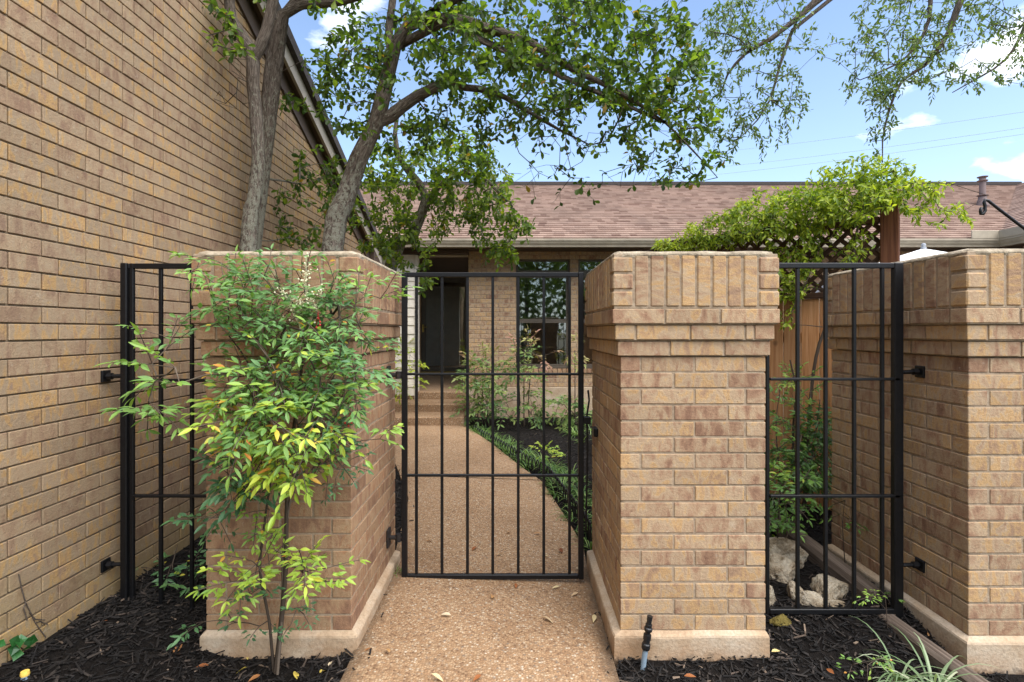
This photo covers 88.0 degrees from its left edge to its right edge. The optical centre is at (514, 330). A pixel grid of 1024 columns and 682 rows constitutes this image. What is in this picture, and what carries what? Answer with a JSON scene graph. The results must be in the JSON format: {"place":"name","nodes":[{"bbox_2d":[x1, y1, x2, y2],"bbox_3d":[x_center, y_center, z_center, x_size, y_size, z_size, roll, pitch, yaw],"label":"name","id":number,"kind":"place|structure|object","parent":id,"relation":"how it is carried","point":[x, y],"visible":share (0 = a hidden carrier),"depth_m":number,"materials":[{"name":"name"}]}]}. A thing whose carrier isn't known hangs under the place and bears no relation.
{"place":"outdoors","nodes":[
{"label":"outdoors","id":0,"kind":"place"},
{"bbox_2d":[340,425,619,681],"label":"path","id":1,"kind":"structure","parent":0,"point":[508,632],"depth_m":3.03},
{"bbox_2d":[432,673,442,680],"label":"fallen leaf","id":2,"kind":"object","parent":1,"relation":"on","point":[438,676],"visible":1,"depth_m":2.29,"materials":[{"name":"yellow plant"}]},
{"bbox_2d":[0,413,1023,681],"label":"mulch bed","id":3,"kind":"object","parent":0,"point":[532,441],"visible":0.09,"depth_m":2.51,"materials":[{"name":"black wood"}]},
{"bbox_2d":[0,634,37,660],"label":"ivy plant","id":4,"kind":"object","parent":3,"relation":"on","point":[16,643],"visible":0.94,"depth_m":2.22,"materials":[{"name":"green plant"}]},
{"bbox_2d":[20,669,29,680],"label":"marker stub","id":5,"kind":"object","parent":3,"relation":"on","point":[25,673],"visible":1,"depth_m":2.13,"materials":[{"name":"yellow plastic"}]},
{"bbox_2d":[135,545,205,595],"bbox_3d":[-2.007,1.462,3.032,0.843,0.476,0.647,0,0,0],"label":"nandina shrub","id":6,"kind":"object","parent":3,"relation":"on","point":[179,568],"visible":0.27,"depth_m":2.87,"materials":[{"name":"green plant"}]},
{"bbox_2d":[248,674,259,681],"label":"fallen leaf","id":7,"kind":"object","parent":3,"relation":"on","point":[254,677],"visible":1,"depth_m":2.35,"materials":[{"name":"orange plant"}]},
{"bbox_2d":[93,243,423,674],"bbox_3d":[-1.040,0.573,2.216,1.297,1.928,0.826,0,0,0],"label":"nandina shrub","id":8,"kind":"object","parent":3,"relation":"on","point":[255,447],"visible":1,"depth_m":2.16,"materials":[{"name":"green plant"}]},
{"bbox_2d":[201,0,343,250],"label":"tree","id":9,"kind":"object","parent":3,"relation":"on","point":[252,52],"visible":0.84,"depth_m":3.71,"materials":[{"name":"green plant"}]},
{"bbox_2d":[257,0,363,250],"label":"tree","id":10,"kind":"object","parent":3,"relation":"on","point":[271,83],"visible":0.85,"depth_m":4.02,"materials":[{"name":"grey plant"}]},
{"bbox_2d":[394,337,428,404],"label":"nandina shrub","id":11,"kind":"object","parent":3,"relation":"on","point":[423,365],"visible":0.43,"depth_m":8.29,"materials":[{"name":"green plant"}]},
{"bbox_2d":[343,119,535,297],"bbox_3d":[-0.895,-0.552,5.886,1.914,4.120,1.917,0,0,-21],"label":"tree","id":12,"kind":"object","parent":3,"relation":"on","point":[391,252],"visible":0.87,"depth_m":5.58,"materials":[{"name":"green plant"}]},
{"bbox_2d":[448,341,513,426],"bbox_3d":[-0.544,0.878,8.223,1.112,1.463,1.199,0,0,0],"label":"nandina shrub","id":13,"kind":"object","parent":3,"relation":"on","point":[482,406],"visible":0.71,"depth_m":8.05,"materials":[{"name":"green plant"}]},
{"bbox_2d":[300,0,729,250],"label":"tree","id":14,"kind":"object","parent":3,"relation":"on","point":[458,18],"visible":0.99,"depth_m":3.91,"materials":[{"name":"green plant"}]},
{"bbox_2d":[487,323,562,429],"bbox_3d":[0.168,0.751,8.285,1.210,1.733,1.219,0,0,0],"label":"nandina shrub","id":15,"kind":"object","parent":3,"relation":"on","point":[527,406],"visible":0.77,"depth_m":8.18,"materials":[{"name":"green plant"}]},
{"bbox_2d":[459,415,592,549],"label":"border grass","id":16,"kind":"structure","parent":3,"relation":"on","point":[552,467],"depth_m":5.79,"materials":[{"name":"green plant"}]},
{"bbox_2d":[473,425,591,542],"bbox_3d":[0.083,1.453,5.774,0.270,0.177,4.153,0,0,-16],"label":"wire edging","id":17,"kind":"object","parent":3,"relation":"on","point":[559,489],"visible":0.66,"depth_m":4.99,"materials":[{"name":"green metal"}]},
{"bbox_2d":[530,440,562,460],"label":"seedling","id":18,"kind":"object","parent":3,"relation":"on","point":[552,452],"visible":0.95,"depth_m":5.58,"materials":[{"name":"green plant"}]},
{"bbox_2d":[545,332,591,430],"bbox_3d":[0.833,0.834,8.160,0.848,1.636,1.116,0,0,0],"label":"nandina shrub","id":19,"kind":"object","parent":3,"relation":"on","point":[565,402],"visible":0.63,"depth_m":8.10,"materials":[{"name":"green plant"}]},
{"bbox_2d":[640,614,652,670],"bbox_3d":[0.602,1.464,2.440,0.066,0.302,0.040,0,0,0],"label":"riser pipe","id":20,"kind":"object","parent":3,"relation":"on","point":[646,644],"visible":0.98,"depth_m":2.43,"materials":[{"name":"grey plastic"}]},
{"bbox_2d":[764,585,775,605],"bbox_3d":[1.351,1.434,2.867,0.100,0.144,0.130,0,0,42],"label":"rock","id":21,"kind":"object","parent":3,"relation":"on","point":[772,598],"visible":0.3,"depth_m":2.82,"materials":[{"name":"stone"}]},
{"bbox_2d":[764,552,794,583],"bbox_3d":[1.586,1.463,3.152,0.198,0.234,0.214,0,6,0],"label":"rock","id":22,"kind":"object","parent":3,"relation":"on","point":[782,568],"visible":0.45,"depth_m":3.10,"materials":[{"name":"stone"}]},
{"bbox_2d":[661,202,899,510],"bbox_3d":[2.106,0.345,4.606,2.005,2.610,0.116,0,0,40],"label":"lattice fence","id":23,"kind":"object","parent":3,"relation":"on","point":[888,230],"visible":0.12,"depth_m":4.34,"materials":[{"name":"brown wood"}]},
{"bbox_2d":[648,153,987,507],"bbox_3d":[2.053,0.066,4.438,2.863,2.869,0.798,0,0,37],"label":"climbing vine","id":24,"kind":"object","parent":23,"relation":"attached to","point":[826,204],"visible":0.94,"depth_m":4.09,"materials":[{"name":"green plant"}]},
{"bbox_2d":[769,614,791,626],"bbox_3d":[1.345,1.474,2.696,0.112,0.060,0.077,0,6,0],"label":"rock","id":25,"kind":"object","parent":3,"relation":"on","point":[780,619],"visible":0.99,"depth_m":2.67,"materials":[{"name":"stone"}]},
{"bbox_2d":[764,537,808,568],"bbox_3d":[1.614,1.441,3.344,0.374,0.346,0.230,0,6,0],"label":"rock","id":26,"kind":"object","parent":3,"relation":"on","point":[782,546],"visible":0.2,"depth_m":3.24,"materials":[{"name":"stone"}]},
{"bbox_2d":[787,580,803,601],"bbox_3d":[1.539,1.446,2.903,0.091,0.137,0.116,0,6,0],"label":"rock","id":27,"kind":"object","parent":3,"relation":"on","point":[791,589],"visible":0.44,"depth_m":2.88,"materials":[{"name":"stone"}]},
{"bbox_2d":[764,360,833,522],"bbox_3d":[2.031,0.834,3.835,0.697,1.235,1.107,0,0,39],"label":"nandina shrub","id":28,"kind":"object","parent":3,"relation":"on","point":[815,435],"visible":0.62,"depth_m":3.71,"materials":[{"name":"green plant"}]},
{"bbox_2d":[800,590,822,606],"bbox_3d":[1.580,1.457,2.849,0.152,0.128,0.099,0,0,34],"label":"rock","id":29,"kind":"object","parent":3,"relation":"on","point":[813,598],"visible":0.48,"depth_m":2.82,"materials":[{"name":"stone"}]},
{"bbox_2d":[764,460,868,561],"bbox_3d":[1.791,1.111,3.227,0.589,0.699,0.890,0,0,39],"label":"nandina shrub","id":30,"kind":"object","parent":3,"relation":"on","point":[789,524],"visible":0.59,"depth_m":3.17,"materials":[{"name":"green plant"}]},
{"bbox_2d":[764,512,878,602],"bbox_3d":[1.906,1.403,3.501,0.104,0.099,1.297,0,4,-4],"label":"landscape timber","id":31,"kind":"object","parent":3,"relation":"on","point":[839,569],"visible":0.45,"depth_m":3.16,"materials":[{"name":"brown wood"}]},
{"bbox_2d":[809,573,848,599],"bbox_3d":[1.761,1.458,2.976,0.225,0.147,0.206,15,1,-17],"label":"rock","id":32,"kind":"object","parent":3,"relation":"on","point":[837,589],"visible":0.59,"depth_m":2.93,"materials":[{"name":"stone"}]},
{"bbox_2d":[828,598,844,606],"bbox_3d":[1.685,1.495,2.833,0.195,0.092,0.129,0,6,0],"label":"rock","id":33,"kind":"object","parent":3,"relation":"on","point":[833,602],"visible":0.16,"depth_m":2.83,"materials":[{"name":"stone"}]},
{"bbox_2d":[837,654,894,681],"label":"seedling","id":34,"kind":"object","parent":3,"relation":"on","point":[872,661],"visible":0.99,"depth_m":2.25,"materials":[{"name":"green plant"}]},
{"bbox_2d":[852,589,904,627],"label":"seedling","id":35,"kind":"object","parent":3,"relation":"on","point":[872,595],"visible":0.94,"depth_m":2.64,"materials":[{"name":"green plant"}]},
{"bbox_2d":[856,617,996,681],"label":"striped grass","id":36,"kind":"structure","parent":3,"relation":"on","point":[950,674],"depth_m":2.32,"materials":[{"name":"green plant"}]},
{"bbox_2d":[871,605,988,681],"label":"landscape timber","id":37,"kind":"object","parent":3,"relation":"on","point":[938,657],"visible":0.77,"depth_m":2.48,"materials":[{"name":"brown wood"}]},
{"bbox_2d":[279,0,1023,182],"label":"sky","id":38,"kind":"structure","parent":0,"point":[1001,159],"materials":[{"name":"blue"}]},
{"bbox_2d":[650,112,1020,158],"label":"power line","id":39,"kind":"object","parent":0,"point":[879,132],"visible":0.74,"depth_m":40.70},
{"bbox_2d":[654,134,1021,180],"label":"power line","id":40,"kind":"object","parent":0,"point":[881,154],"visible":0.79,"depth_m":40.40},
{"bbox_2d":[660,128,1018,172],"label":"power line","id":41,"kind":"object","parent":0,"point":[868,149],"visible":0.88,"depth_m":41.29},
{"label":"ground","id":42,"kind":"structure","parent":0,"visible":0},
{"bbox_2d":[0,0,381,665],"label":"brick house","id":43,"kind":"structure","parent":42,"relation":"on","point":[124,136],"depth_m":2.74,"materials":[{"name":"beige brick"}]},
{"bbox_2d":[18,574,47,637],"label":"dead vine","id":44,"kind":"object","parent":43,"relation":"attached to","point":[33,617],"visible":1,"depth_m":2.31,"materials":[{"name":"brown plant"}]},
{"bbox_2d":[191,251,401,658],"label":"brick pillar","id":45,"kind":"structure","parent":42,"relation":"on","point":[351,520],"depth_m":2.52,"materials":[{"name":"brick"}]},
{"bbox_2d":[100,263,205,607],"bbox_3d":[-1.815,0.600,2.752,0.630,1.899,0.064,0,0,0],"label":"iron fence","id":46,"kind":"object","parent":45,"relation":"attached to","point":[128,495],"visible":0.75,"depth_m":2.75,"materials":[{"name":"black metal"}]},
{"bbox_2d":[386,272,597,579],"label":"iron gate","id":47,"kind":"structure","parent":45,"relation":"attached to","point":[403,374],"depth_m":3.22,"materials":[{"name":"black metal"}]},
{"bbox_2d":[394,375,469,425],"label":"entry steps","id":48,"kind":"structure","parent":42,"relation":"on","point":[429,404],"depth_m":8.40,"materials":[{"name":"beige concrete"}]},
{"bbox_2d":[585,251,779,667],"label":"brick pillar","id":49,"kind":"structure","parent":42,"relation":"on","point":[679,344],"depth_m":2.52,"materials":[{"name":"brick"}]},
{"bbox_2d":[360,175,1023,427],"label":"brick house","id":50,"kind":"structure","parent":42,"relation":"on","point":[578,233],"depth_m":9.57,"materials":[{"name":"brick"}]},
{"bbox_2d":[419,277,465,372],"bbox_3d":[-1.573,-0.208,12.390,1.505,2.484,0.220,0,0,0],"label":"door","id":51,"kind":"structure","parent":50,"relation":"in","point":[454,287],"depth_m":12.45,"materials":[{"name":"brown metal"}]},
{"bbox_2d":[515,259,569,372],"bbox_3d":[0.486,-0.252,9.307,0.970,1.975,0.285,0,0,0],"label":"window","id":52,"kind":"structure","parent":50,"relation":"in","point":[522,262],"depth_m":9.26,"materials":[{"name":"black glass"}]},
{"bbox_2d":[577,259,604,372],"bbox_3d":[1.570,-0.252,9.307,0.972,1.975,0.285,0,0,0],"label":"window","id":53,"kind":"structure","parent":50,"relation":"in","point":[581,262],"depth_m":9.26,"materials":[{"name":"brown metal"}]},
{"bbox_2d":[695,0,1023,164],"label":"tree","id":54,"kind":"object","parent":42,"relation":"on","point":[915,41],"visible":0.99,"depth_m":4.62,"materials":[{"name":"green plant"}]},
{"bbox_2d":[815,243,946,292],"bbox_3d":[5.395,0.224,7.000,2.523,2.753,2.523,0,0,-17],"label":"patio umbrella","id":55,"kind":"object","parent":42,"relation":"on","point":[923,251],"visible":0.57,"depth_m":6.82,"materials":[{"name":"beige paint"}]},
{"bbox_2d":[828,249,1023,674],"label":"brick pillar","id":56,"kind":"structure","parent":42,"relation":"on","point":[964,446],"depth_m":2.54,"materials":[{"name":"brick"}]},
{"bbox_2d":[765,262,924,617],"bbox_3d":[1.694,0.595,2.730,0.797,1.890,0.060,0,0,0],"label":"iron fence","id":57,"kind":"object","parent":56,"relation":"attached to","point":[896,495],"visible":0.93,"depth_m":2.73,"materials":[{"name":"black metal"}]},
{"bbox_2d":[979,199,1023,229],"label":"plant hook","id":58,"kind":"object","parent":42,"relation":"on","point":[983,210],"visible":1,"depth_m":3.79,"materials":[{"name":"black metal"}]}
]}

